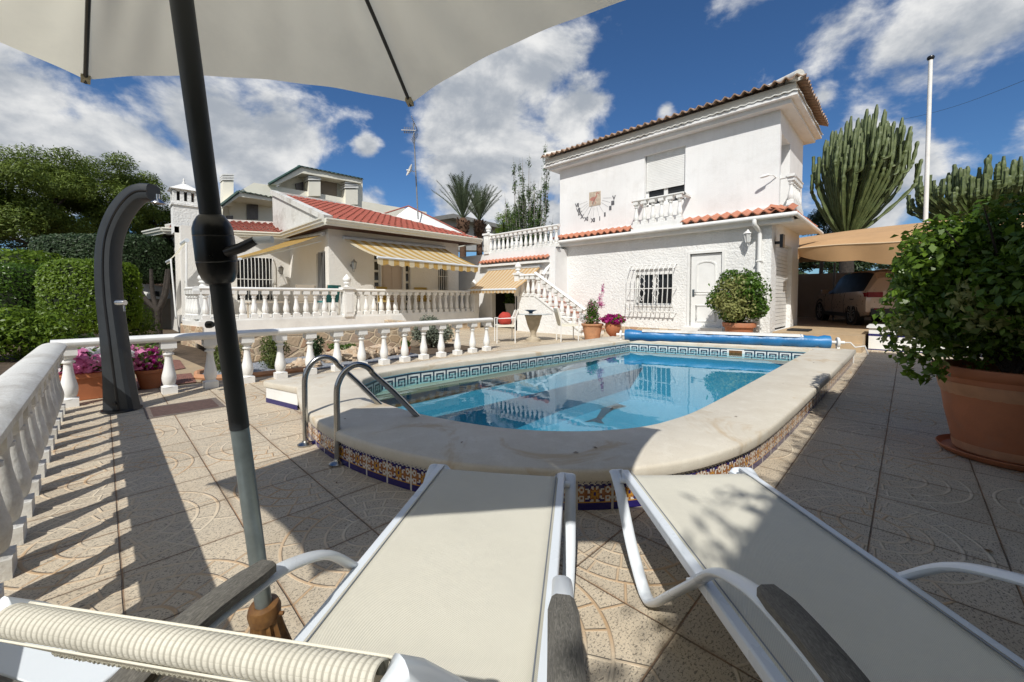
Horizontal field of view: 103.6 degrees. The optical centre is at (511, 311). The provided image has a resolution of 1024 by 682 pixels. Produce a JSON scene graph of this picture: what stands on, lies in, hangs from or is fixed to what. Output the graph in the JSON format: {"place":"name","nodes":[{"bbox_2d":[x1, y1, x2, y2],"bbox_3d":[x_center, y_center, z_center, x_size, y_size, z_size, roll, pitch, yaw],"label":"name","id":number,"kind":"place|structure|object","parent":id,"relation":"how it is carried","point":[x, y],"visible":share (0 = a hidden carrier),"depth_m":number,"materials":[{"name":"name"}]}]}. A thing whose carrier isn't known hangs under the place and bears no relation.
{"place":"outdoors","nodes":[
{"label":"outdoors","id":0,"kind":"place"},
{"bbox_2d":[79,333,203,386],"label":"garden path","id":1,"kind":"structure","parent":0,"point":[190,367],"depth_m":7.06,"materials":[{"name":"stone"}]},
{"bbox_2d":[128,304,162,344],"bbox_3d":[-9.868,0.272,10.420,1.136,1.190,1.152,0,2,-10],"label":"garden bush","id":2,"kind":"object","parent":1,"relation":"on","point":[145,324],"visible":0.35,"depth_m":10.55,"materials":[{"name":"green plant"}]},
{"bbox_2d":[136,360,195,388],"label":"red gravel","id":3,"kind":"structure","parent":1,"relation":"on","point":[185,377],"depth_m":5.97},
{"bbox_2d":[134,345,164,388],"bbox_3d":[-4.803,0.725,5.340,0.370,0.569,0.344,1,2,15],"label":"flower planter","id":4,"kind":"object","parent":3,"relation":"on","point":[149,375],"visible":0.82,"depth_m":5.28,"materials":[{"name":"ceramic"}]},
{"bbox_2d":[130,343,161,357],"bbox_3d":[-7.584,0.760,8.192,1.573,0.296,1.278,0,2,-7],"label":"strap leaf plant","id":5,"kind":"object","parent":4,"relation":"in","point":[153,345],"visible":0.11,"depth_m":8.37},
{"bbox_2d":[0,329,481,389],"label":"garden soil","id":6,"kind":"structure","parent":0,"point":[195,355],"depth_m":8.78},
{"bbox_2d":[0,314,26,351],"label":"garden bush","id":7,"kind":"object","parent":6,"relation":"on","point":[9,331],"visible":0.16,"depth_m":7.65,"materials":[{"name":"green plant"}]},
{"bbox_2d":[0,261,42,338],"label":"clipped hedge","id":8,"kind":"object","parent":6,"relation":"on","point":[17,287],"visible":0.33,"depth_m":10.31,"materials":[{"name":"green plant"}]},
{"bbox_2d":[0,185,60,245],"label":"pine tree","id":9,"kind":"object","parent":6,"relation":"on","point":[24,196],"visible":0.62,"depth_m":22.56,"materials":[{"name":"green plant"}]},
{"bbox_2d":[0,247,65,268],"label":"hedge","id":10,"kind":"object","parent":6,"relation":"on","point":[23,256],"visible":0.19,"depth_m":12.41,"materials":[{"name":"green plant"}]},
{"bbox_2d":[0,304,77,361],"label":"garden bush","id":11,"kind":"object","parent":6,"relation":"on","point":[48,328],"visible":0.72,"depth_m":7.60,"materials":[{"name":"green plant"}]},
{"bbox_2d":[0,142,129,239],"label":"pine tree","id":12,"kind":"object","parent":6,"relation":"on","point":[57,220],"visible":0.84,"depth_m":23.15,"materials":[{"name":"green plant"}]},
{"bbox_2d":[43,330,96,343],"bbox_3d":[-9.165,0.639,8.256,0.900,0.591,0.967,2,3,44],"label":"garden bush","id":13,"kind":"object","parent":6,"relation":"on","point":[88,335],"visible":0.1,"depth_m":8.41,"materials":[{"name":"green plant"}]},
{"bbox_2d":[32,257,143,334],"bbox_3d":[-10.000,-0.362,9.595,1.899,1.835,1.201,0,2,0],"label":"clipped hedge","id":14,"kind":"object","parent":6,"relation":"on","point":[65,286],"visible":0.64,"depth_m":9.10,"materials":[{"name":"green plant"}]},
{"bbox_2d":[27,151,169,237],"bbox_3d":[-26.844,-5.114,26.337,6.568,10.785,6.522,-1,2,-25],"label":"pine tree","id":15,"kind":"object","parent":6,"relation":"on","point":[96,214],"visible":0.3,"depth_m":26.39,"materials":[{"name":"green plant"}]},
{"bbox_2d":[25,232,174,334],"bbox_3d":[-13.477,-1.005,14.226,5.425,3.391,2.759,0,2,4],"label":"flat topped tree","id":16,"kind":"object","parent":6,"relation":"on","point":[148,256],"visible":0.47,"depth_m":13.16,"materials":[{"name":"green plant"}]},
{"bbox_2d":[129,204,170,236],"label":"pine tree","id":17,"kind":"object","parent":6,"relation":"on","point":[164,214],"visible":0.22,"depth_m":29.02,"materials":[{"name":"green plant"}]},
{"bbox_2d":[139,283,162,298],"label":"outbuilding","id":18,"kind":"structure","parent":6,"relation":"on","point":[157,289],"depth_m":16.98,"materials":[{"name":"white paint"}]},
{"bbox_2d":[136,299,183,328],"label":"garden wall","id":19,"kind":"structure","parent":6,"relation":"on","point":[166,316],"depth_m":15.31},
{"bbox_2d":[202,353,417,374],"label":"gravel","id":20,"kind":"structure","parent":6,"relation":"on","point":[257,367],"depth_m":7.34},
{"bbox_2d":[213,344,243,372],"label":"dwarf conifer","id":21,"kind":"object","parent":20,"relation":"on","point":[216,357],"visible":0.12,"depth_m":6.00,"materials":[{"name":"green plant"}]},
{"bbox_2d":[194,367,305,379],"bbox_3d":[-4.075,0.948,6.220,1.667,0.090,0.856,0,2,0],"label":"bed edging","id":22,"kind":"object","parent":20,"relation":"on","point":[198,375],"visible":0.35,"depth_m":6.12,"materials":[{"name":"ceramic"}]},
{"bbox_2d":[257,335,291,368],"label":"dwarf conifer","id":23,"kind":"object","parent":20,"relation":"on","point":[270,354],"visible":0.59,"depth_m":6.63,"materials":[{"name":"green plant"}]},
{"bbox_2d":[292,357,305,367],"bbox_3d":[-3.562,0.894,6.831,0.308,0.264,0.363,2,3,44],"label":"garden rock","id":24,"kind":"object","parent":20,"relation":"on","point":[298,362],"visible":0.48,"depth_m":6.72,"materials":[{"name":"stone"}]},
{"bbox_2d":[312,335,326,356],"bbox_3d":[-3.604,0.678,7.429,0.345,0.520,0.309,2,3,44],"label":"succulent","id":25,"kind":"object","parent":20,"relation":"on","point":[317,347],"visible":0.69,"depth_m":7.37,"materials":[{"name":"green plant"}]},
{"bbox_2d":[325,349,347,361],"bbox_3d":[-3.241,0.842,7.495,0.401,0.337,0.458,2,3,44],"label":"garden rock","id":26,"kind":"object","parent":20,"relation":"on","point":[332,351],"visible":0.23,"depth_m":7.42,"materials":[{"name":"stone"}]},
{"bbox_2d":[340,343,355,349],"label":"succulent","id":27,"kind":"object","parent":20,"relation":"on","point":[346,346],"visible":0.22,"depth_m":7.96,"materials":[{"name":"green plant"}]},
{"bbox_2d":[342,346,369,361],"bbox_3d":[-2.993,0.831,7.635,0.448,0.342,0.568,2,3,44],"label":"garden rock","id":28,"kind":"object","parent":20,"relation":"on","point":[351,352],"visible":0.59,"depth_m":7.50,"materials":[{"name":"stone"}]},
{"bbox_2d":[365,347,376,358],"bbox_3d":[-2.835,0.839,7.851,0.322,0.296,0.434,2,3,44],"label":"garden rock","id":29,"kind":"object","parent":20,"relation":"on","point":[373,354],"visible":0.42,"depth_m":7.81,"materials":[{"name":"stone"}]},
{"bbox_2d":[369,344,394,356],"bbox_3d":[-2.656,0.822,8.191,0.430,0.386,0.525,2,3,44],"label":"garden rock","id":30,"kind":"object","parent":20,"relation":"on","point":[391,351],"visible":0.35,"depth_m":8.11,"materials":[{"name":"stone"}]},
{"bbox_2d":[392,346,400,354],"bbox_3d":[-2.457,0.847,8.382,0.282,0.247,0.390,2,3,44],"label":"garden rock","id":31,"kind":"object","parent":20,"relation":"on","point":[397,350],"visible":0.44,"depth_m":8.31,"materials":[{"name":"stone"}]},
{"bbox_2d":[191,320,451,364],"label":"retaining wall","id":32,"kind":"structure","parent":6,"relation":"on","point":[298,344],"depth_m":8.73,"materials":[{"name":"stone"}]},
{"bbox_2d":[409,314,453,347],"bbox_3d":[-1.931,0.462,9.638,0.806,0.804,1.049,2,3,44],"label":"rounded bush","id":33,"kind":"object","parent":6,"relation":"on","point":[432,336],"visible":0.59,"depth_m":9.47,"materials":[{"name":"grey plant"}]},
{"bbox_2d":[219,165,426,230],"bbox_3d":[-11.406,-6.571,26.958,3.034,5.920,13.940,2,3,44],"label":"neighbour villa","id":34,"kind":"object","parent":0,"point":[252,202],"visible":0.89,"depth_m":25.26,"materials":[{"name":"paint"}]},
{"bbox_2d":[247,204,257,219],"bbox_3d":[-15.170,-5.828,23.534,0.060,0.952,0.583,2,3,44],"label":"window","id":35,"kind":"structure","parent":34,"relation":"in","point":[252,209],"depth_m":23.51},
{"bbox_2d":[295,182,302,190],"bbox_3d":[-13.778,-8.167,26.081,0.100,0.596,0.484,2,3,44],"label":"window","id":36,"kind":"structure","parent":34,"relation":"in","point":[299,186],"depth_m":26.05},
{"bbox_2d":[434,214,501,251],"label":"grey house","id":37,"kind":"structure","parent":0,"point":[450,219],"depth_m":38.38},
{"bbox_2d":[0,0,1023,273],"label":"sky","id":38,"kind":"structure","parent":0,"point":[625,64],"materials":[{"name":"blue"}]},
{"bbox_2d":[1,327,1023,681],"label":"terrace floor","id":39,"kind":"structure","parent":0,"point":[137,513],"depth_m":2.21,"materials":[{"name":"tile"}]},
{"bbox_2d":[0,342,66,598],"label":"garden balustrade","id":40,"kind":"object","parent":39,"relation":"on","point":[32,409],"visible":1,"depth_m":2.21,"materials":[{"name":"concrete"}]},
{"bbox_2d":[0,638,120,681],"bbox_3d":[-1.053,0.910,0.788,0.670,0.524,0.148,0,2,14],"label":"side table","id":41,"kind":"object","parent":39,"relation":"on","point":[21,664],"visible":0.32,"depth_m":0.74,"materials":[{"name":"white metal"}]},
{"bbox_2d":[58,344,147,400],"bbox_3d":[-5.107,0.698,4.917,0.995,0.654,0.995,2,3,44],"label":"flower planter","id":42,"kind":"object","parent":39,"relation":"on","point":[87,367],"visible":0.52,"depth_m":4.70,"materials":[{"name":"ceramic"}]},
{"bbox_2d":[94,183,165,413],"bbox_3d":[-3.974,-0.139,4.214,0.752,2.382,0.334,0,2,11],"label":"solar shower","id":43,"kind":"object","parent":39,"relation":"on","point":[120,390],"visible":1,"depth_m":4.19,"materials":[{"name":"grey plastic"}]},
{"bbox_2d":[143,397,225,418],"bbox_3d":[-3.559,1.040,4.379,0.560,0.008,0.640,2,3,44],"label":"drain cover","id":44,"kind":"object","parent":39,"relation":"on","point":[179,408],"visible":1,"depth_m":4.36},
{"bbox_2d":[50,317,492,407],"bbox_3d":[-2.721,0.589,6.744,0.200,0.740,6.573,2,3,43],"label":"garden balustrade","id":45,"kind":"object","parent":39,"relation":"on","point":[167,346],"visible":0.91,"depth_m":5.90,"materials":[{"name":"white paint"}]},
{"bbox_2d":[0,464,585,681],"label":"sun lounger","id":46,"kind":"object","parent":39,"relation":"on","point":[453,576],"visible":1,"depth_m":1.01,"materials":[{"name":"fabric"}]},
{"bbox_2d":[0,0,623,639],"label":"parasol","id":47,"kind":"object","parent":39,"relation":"on","point":[408,52],"visible":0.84,"depth_m":1.48,"materials":[{"name":"beige fabric"}]},
{"bbox_2d":[494,310,518,342],"bbox_3d":[-0.147,0.387,10.789,0.604,0.855,0.530,0,2,-9],"label":"garden chair","id":48,"kind":"object","parent":39,"relation":"on","point":[514,317],"visible":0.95,"depth_m":10.58,"materials":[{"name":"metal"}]},
{"bbox_2d":[498,312,510,324],"bbox_3d":[-0.191,0.194,10.818,0.323,0.379,0.388,2,3,44],"label":"cushion","id":49,"kind":"object","parent":48,"relation":"on","point":[504,321],"visible":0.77,"depth_m":10.69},
{"bbox_2d":[505,304,514,327],"bbox_3d":[0.098,0.153,15.949,0.542,0.954,0.619,2,3,44],"label":"garden chair","id":50,"kind":"object","parent":39,"relation":"on","point":[510,308],"visible":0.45,"depth_m":15.76,"materials":[{"name":"grey metal"}]},
{"bbox_2d":[518,313,551,341],"bbox_3d":[0.586,0.428,11.042,1.060,0.755,1.060,2,3,44],"label":"patio table","id":51,"kind":"object","parent":39,"relation":"on","point":[533,320],"visible":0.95,"depth_m":10.90,"materials":[{"name":"white stone"}]},
{"bbox_2d":[263,336,855,509],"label":"swimming pool","id":52,"kind":"structure","parent":39,"relation":"in","point":[641,407],"depth_m":4.34,"materials":[{"name":"stone"}]},
{"bbox_2d":[297,355,381,447],"bbox_3d":[-1.328,0.865,3.512,0.977,1.034,0.123,-1,3,-35],"label":"pool handrail","id":53,"kind":"object","parent":52,"relation":"attached to","point":[306,442],"visible":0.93,"depth_m":3.26,"materials":[{"name":"metal"}]},
{"bbox_2d":[328,362,419,466],"bbox_3d":[-0.908,0.878,3.149,0.985,1.034,0.122,-2,3,-36],"label":"pool handrail","id":54,"kind":"object","parent":52,"relation":"attached to","point":[337,461],"visible":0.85,"depth_m":2.89,"materials":[{"name":"metal"}]},
{"bbox_2d":[515,289,604,335],"bbox_3d":[2.158,-0.670,14.451,2.960,2.706,2.880,2,3,44],"label":"outdoor staircase","id":55,"kind":"structure","parent":39,"relation":"on","point":[538,305],"depth_m":13.66,"materials":[{"name":"paint"}]},
{"bbox_2d":[513,247,586,329],"bbox_3d":[1.677,-1.066,13.941,3.048,3.186,1.618,2,3,44],"label":"stair balustrade","id":56,"kind":"object","parent":55,"relation":"on","point":[545,282],"visible":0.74,"depth_m":13.54,"materials":[{"name":"white paint"}]},
{"bbox_2d":[553,308,578,341],"bbox_3d":[1.470,0.354,11.031,0.604,0.904,0.530,0,2,-7],"label":"garden chair","id":57,"kind":"object","parent":39,"relation":"on","point":[558,316],"visible":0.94,"depth_m":10.81,"materials":[{"name":"plastic"}]},
{"bbox_2d":[579,284,604,339],"bbox_3d":[2.244,-0.022,11.166,0.624,1.645,0.685,-1,2,-19],"label":"flower pot","id":58,"kind":"object","parent":39,"relation":"on","point":[591,329],"visible":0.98,"depth_m":11.09,"materials":[{"name":"ceramic"}]},
{"bbox_2d":[598,313,625,335],"bbox_3d":[2.752,0.425,11.001,0.712,0.764,0.718,2,3,44],"label":"flower urn","id":59,"kind":"object","parent":39,"relation":"on","point":[613,323],"visible":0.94,"depth_m":10.81,"materials":[{"name":"ceramic"}]},
{"bbox_2d":[540,69,828,333],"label":"guest house","id":60,"kind":"structure","parent":39,"relation":"on","point":[716,159],"depth_m":11.59,"materials":[{"name":"paint"}]},
{"bbox_2d":[575,191,615,221],"bbox_3d":[2.761,-3.619,13.811,1.642,1.044,0.254,2,3,44],"label":"sundial","id":61,"kind":"object","parent":60,"relation":"attached to","point":[594,198],"visible":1,"depth_m":13.88,"materials":[{"name":"beige tile"}]},
{"bbox_2d":[625,263,677,312],"bbox_3d":[4.203,-0.693,12.115,1.490,1.444,0.522,2,3,44],"label":"window","id":62,"kind":"structure","parent":60,"relation":"in","point":[654,288],"depth_m":12.16,"materials":[{"name":"white paint"}]},
{"bbox_2d":[631,191,690,230],"bbox_3d":[4.406,-2.910,11.977,1.560,0.960,0.600,2,3,44],"label":"balconette","id":63,"kind":"object","parent":60,"relation":"attached to","point":[662,222],"visible":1,"depth_m":11.71,"materials":[{"name":"white paint"}]},
{"bbox_2d":[646,147,685,206],"bbox_3d":[4.700,-4.058,12.278,1.260,1.594,0.101,2,3,44],"label":"window","id":64,"kind":"structure","parent":60,"relation":"in","point":[665,170],"depth_m":12.24,"materials":[{"name":"white paint"}]},
{"bbox_2d":[681,249,724,331],"bbox_3d":[5.271,-0.441,11.062,1.080,2.490,0.380,2,3,44],"label":"door","id":65,"kind":"structure","parent":60,"relation":"in","point":[705,268],"depth_m":11.19,"materials":[{"name":"white paint"}]},
{"bbox_2d":[743,229,751,245],"bbox_3d":[6.004,-1.878,10.229,0.182,0.438,0.305,2,3,44],"label":"wall lantern","id":66,"kind":"object","parent":60,"relation":"attached to","point":[747,235],"depth_m":10.17,"materials":[{"name":"white paint"}]},
{"bbox_2d":[775,234,784,247],"bbox_3d":[6.770,-1.780,10.192,0.190,0.330,0.210,2,3,44],"label":"floodlight","id":67,"kind":"object","parent":60,"relation":"attached to","point":[781,242],"visible":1,"depth_m":10.09,"materials":[{"name":"black plastic"}]},
{"bbox_2d":[780,173,803,214],"bbox_3d":[7.258,-3.018,10.537,0.440,0.880,1.190,2,3,44],"label":"balconette","id":68,"kind":"object","parent":60,"relation":"attached to","point":[796,183],"visible":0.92,"depth_m":10.18,"materials":[{"name":"white paint"}]},
{"bbox_2d":[705,267,772,332],"bbox_3d":[5.547,-0.123,9.858,1.405,1.941,1.395,2,3,44],"label":"potted shrub","id":69,"kind":"object","parent":39,"relation":"on","point":[739,302],"visible":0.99,"depth_m":9.52,"materials":[{"name":"green plant"}]},
{"bbox_2d":[616,329,868,354],"bbox_3d":[4.434,0.661,8.235,4.509,0.500,0.268,1,2,24],"label":"pool cover roller","id":70,"kind":"object","parent":39,"relation":"on","point":[779,339],"visible":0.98,"depth_m":8.11,"materials":[{"name":"blue plastic"}]},
{"bbox_2d":[609,467,1023,681],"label":"sun lounger","id":71,"kind":"object","parent":39,"relation":"on","point":[790,589],"visible":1,"depth_m":1.14,"materials":[{"name":"fabric"}]},
{"bbox_2d":[867,324,981,356],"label":"planter block","id":72,"kind":"structure","parent":39,"relation":"on","point":[873,342],"depth_m":9.13,"materials":[{"name":"white paint"}]},
{"bbox_2d":[872,192,1023,471],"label":"potted shrub","id":73,"kind":"object","parent":39,"relation":"on","point":[957,286],"visible":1,"depth_m":2.92,"materials":[{"name":"green plant"}]},
{"bbox_2d":[376,326,788,399],"bbox_3d":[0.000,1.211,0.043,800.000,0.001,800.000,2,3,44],"label":"ground","id":74,"kind":"structure","parent":0,"point":[429,388],"depth_m":5.80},
{"bbox_2d":[0,223,83,250],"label":"distant tree","id":75,"kind":"object","parent":74,"relation":"on","point":[18,241],"visible":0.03,"depth_m":33.14,"materials":[{"name":"green plant"}]},
{"bbox_2d":[7,220,93,250],"bbox_3d":[-38.274,-4.221,36.586,8.018,8.272,7.706,0,2,-6],"label":"distant tree","id":76,"kind":"object","parent":74,"relation":"on","point":[13,243],"visible":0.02,"depth_m":33.29,"materials":[{"name":"green plant"}]},
{"bbox_2d":[141,178,482,347],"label":"house","id":77,"kind":"structure","parent":74,"relation":"on","point":[328,258],"depth_m":14.13,"materials":[{"name":"white paint"}]},
{"bbox_2d":[165,238,189,318],"bbox_3d":[-9.912,-0.997,11.988,1.617,2.345,0.475,2,3,44],"label":"awning","id":78,"kind":"object","parent":77,"relation":"attached to","point":[184,242],"visible":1,"depth_m":11.75,"materials":[{"name":"metal"}]},
{"bbox_2d":[236,258,271,299],"bbox_3d":[-9.524,-1.231,14.828,0.180,1.800,1.250,2,3,44],"label":"window glass","id":79,"kind":"structure","parent":77,"relation":"in","point":[243,263],"depth_m":14.77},
{"bbox_2d":[245,301,289,317],"bbox_3d":[-6.924,-0.059,11.436,0.500,0.460,1.000,2,3,44],"label":"terrace table","id":80,"kind":"object","parent":77,"relation":"on","point":[282,302],"visible":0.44,"depth_m":11.25,"materials":[{"name":"white plastic"}]},
{"bbox_2d":[238,232,324,259],"bbox_3d":[-7.885,-2.113,13.132,3.056,1.195,2.345,2,3,44],"label":"awning","id":81,"kind":"object","parent":77,"relation":"attached to","point":[295,240],"visible":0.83,"depth_m":13.08,"materials":[{"name":"fabric"}]},
{"bbox_2d":[296,285,315,302],"bbox_3d":[-6.223,-0.330,12.117,0.530,0.954,0.604,-1,2,-32],"label":"garden chair","id":82,"kind":"object","parent":77,"relation":"on","point":[310,298],"visible":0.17,"depth_m":11.90,"materials":[{"name":"beige fabric"}]},
{"bbox_2d":[321,252,325,311],"bbox_3d":[-6.139,-0.956,13.452,0.750,2.150,0.180,2,3,44],"label":"window glass","id":83,"kind":"structure","parent":77,"relation":"in","point":[323,278],"depth_m":13.46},
{"bbox_2d":[317,285,340,314],"bbox_3d":[-5.668,-0.340,12.399,0.605,0.954,0.530,1,2,24],"label":"garden chair","id":84,"kind":"object","parent":77,"relation":"on","point":[328,299],"visible":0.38,"depth_m":12.28,"materials":[{"name":"plastic"}]},
{"bbox_2d":[184,274,478,321],"bbox_3d":[-5.042,-0.542,13.477,2.260,1.280,9.252,2,3,44],"label":"terrace balustrade","id":85,"kind":"object","parent":77,"relation":"on","point":[198,306],"visible":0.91,"depth_m":11.84,"materials":[{"name":"white paint"}]},
{"bbox_2d":[350,259,356,271],"bbox_3d":[-5.218,-1.515,13.242,0.291,0.438,0.210,2,3,44],"label":"wall lantern","id":86,"kind":"object","parent":77,"relation":"attached to","point":[353,264],"depth_m":13.16,"materials":[{"name":"grey metal"}]},
{"bbox_2d":[375,286,398,310],"bbox_3d":[-4.315,-0.393,13.890,0.604,0.954,0.530,1,2,33],"label":"garden chair","id":87,"kind":"object","parent":77,"relation":"on","point":[384,297],"visible":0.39,"depth_m":13.83,"materials":[{"name":"fabric"}]},
{"bbox_2d":[381,264,401,310],"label":"door","id":88,"kind":"structure","parent":77,"relation":"in","point":[391,275],"depth_m":14.54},
{"bbox_2d":[342,236,478,271],"bbox_3d":[-3.252,-1.937,13.698,2.395,1.128,4.032,2,3,44],"label":"awning","id":89,"kind":"object","parent":77,"relation":"attached to","point":[395,253],"visible":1,"depth_m":13.45,"materials":[{"name":"yellow fabric"}]},
{"bbox_2d":[402,116,418,218],"bbox_3d":[-4.305,-6.193,17.395,0.754,4.272,0.760,-1,2,-33],"label":"tv antenna","id":90,"kind":"object","parent":77,"relation":"attached to","point":[409,170],"visible":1,"depth_m":17.52,"materials":[{"name":"grey metal"}]},
{"bbox_2d":[414,287,431,309],"bbox_3d":[-3.308,-0.430,14.910,0.530,0.954,0.605,-1,2,-28],"label":"garden chair","id":91,"kind":"object","parent":77,"relation":"on","point":[419,296],"visible":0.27,"depth_m":15.04,"materials":[{"name":"fabric"}]},
{"bbox_2d":[438,269,445,289],"bbox_3d":[-2.856,-1.377,16.122,0.070,1.600,0.550,2,3,44],"label":"window glass","id":92,"kind":"structure","parent":77,"relation":"in","point":[443,271],"depth_m":16.15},
{"bbox_2d":[431,171,497,256],"bbox_3d":[-3.009,-4.120,25.115,3.940,8.840,3.891,2,3,44],"label":"palm tree","id":93,"kind":"object","parent":74,"relation":"on","point":[462,194],"visible":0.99,"depth_m":24.46,"materials":[{"name":"green plant"}]},
{"bbox_2d":[468,183,502,254],"bbox_3d":[-2.079,-4.116,26.828,3.169,8.708,3.402,0,2,11],"label":"palm tree","id":94,"kind":"object","parent":74,"relation":"on","point":[479,224],"visible":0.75,"depth_m":26.50,"materials":[{"name":"green plant"}]},
{"bbox_2d":[493,205,525,248],"bbox_3d":[-0.093,-2.672,21.989,1.861,6.231,2.656,0,2,-6],"label":"tree","id":95,"kind":"object","parent":74,"relation":"on","point":[502,224],"visible":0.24,"depth_m":21.27,"materials":[{"name":"green plant"}]},
{"bbox_2d":[459,246,566,327],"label":"passage building","id":96,"kind":"structure","parent":74,"relation":"on","point":[491,305],"depth_m":15.61,"materials":[{"name":"paint"}]},
{"bbox_2d":[468,264,540,293],"bbox_3d":[-0.334,-1.191,14.964,2.800,1.030,1.095,2,3,44],"label":"awning","id":97,"kind":"object","parent":96,"relation":"attached to","point":[497,280],"visible":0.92,"depth_m":14.97,"materials":[{"name":"beige fabric"}]},
{"bbox_2d":[482,224,560,253],"bbox_3d":[0.270,-2.905,15.204,3.800,1.220,0.360,2,3,44],"label":"roof terrace balustrade","id":98,"kind":"object","parent":96,"relation":"on","point":[489,237],"visible":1,"depth_m":15.10,"materials":[{"name":"white paint"}]},
{"bbox_2d":[504,144,553,247],"bbox_3d":[0.728,-3.784,19.750,2.516,8.550,2.787,0,2,12],"label":"poplar tree","id":99,"kind":"object","parent":74,"relation":"on","point":[531,213],"visible":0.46,"depth_m":19.52,"materials":[{"name":"green plant"}]},
{"bbox_2d":[802,204,833,273],"bbox_3d":[15.619,-2.488,20.267,2.249,5.956,2.027,2,3,44],"label":"oleander tree","id":100,"kind":"object","parent":74,"relation":"on","point":[817,219],"visible":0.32,"depth_m":20.06,"materials":[{"name":"green plant"}]},
{"bbox_2d":[798,260,872,273],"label":"distant tree","id":101,"kind":"object","parent":74,"relation":"on","point":[859,265],"visible":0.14,"depth_m":24.44,"materials":[{"name":"green plant"}]},
{"bbox_2d":[860,262,896,270],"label":"distant tree","id":102,"kind":"object","parent":74,"relation":"on","point":[883,266],"visible":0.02,"depth_m":25.28,"materials":[{"name":"green plant"}]},
{"bbox_2d":[906,154,1023,221],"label":"candelabra cactus","id":103,"kind":"object","parent":74,"relation":"on","point":[960,188],"visible":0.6,"depth_m":22.00,"materials":[{"name":"green plant"}]},
{"bbox_2d":[772,317,888,352],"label":"driveway platform","id":104,"kind":"structure","parent":0,"point":[843,330],"depth_m":10.43,"materials":[{"name":"concrete"}]},
{"bbox_2d":[787,328,811,331],"bbox_3d":[7.423,0.466,10.395,0.450,0.035,0.600,2,3,44],"label":"doormat","id":105,"kind":"object","parent":104,"relation":"on","point":[798,329],"visible":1,"depth_m":10.25,"materials":[{"name":"rubber"}]},
{"bbox_2d":[797,272,899,318],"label":"boundary wall","id":106,"kind":"structure","parent":104,"relation":"on","point":[811,287],"depth_m":17.16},
{"bbox_2d":[923,55,934,221],"bbox_3d":[15.264,-5.190,14.824,0.220,8.300,0.220,2,3,44],"label":"flagpole","id":107,"kind":"object","parent":106,"relation":"attached to","point":[930,58],"visible":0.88,"depth_m":14.74,"materials":[{"name":"metal"}]},
{"bbox_2d":[815,269,909,324],"bbox_3d":[11.834,-0.440,13.489,2.060,1.765,4.555,1,2,20],"label":"parked car","id":108,"kind":"object","parent":104,"relation":"on","point":[853,297],"visible":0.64,"depth_m":12.40,"materials":[{"name":"beige paint"}]},
{"bbox_2d":[810,104,922,272],"bbox_3d":[15.645,-4.179,18.082,3.861,9.461,3.704,2,3,44],"label":"candelabra cactus","id":109,"kind":"object","parent":104,"relation":"on","point":[861,169],"visible":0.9,"depth_m":17.22,"materials":[{"name":"green plant"}]},
{"bbox_2d":[798,219,1022,319],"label":"carport","id":110,"kind":"object","parent":104,"relation":"on","point":[872,245],"visible":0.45,"depth_m":10.23,"materials":[{"name":"beige fabric"}]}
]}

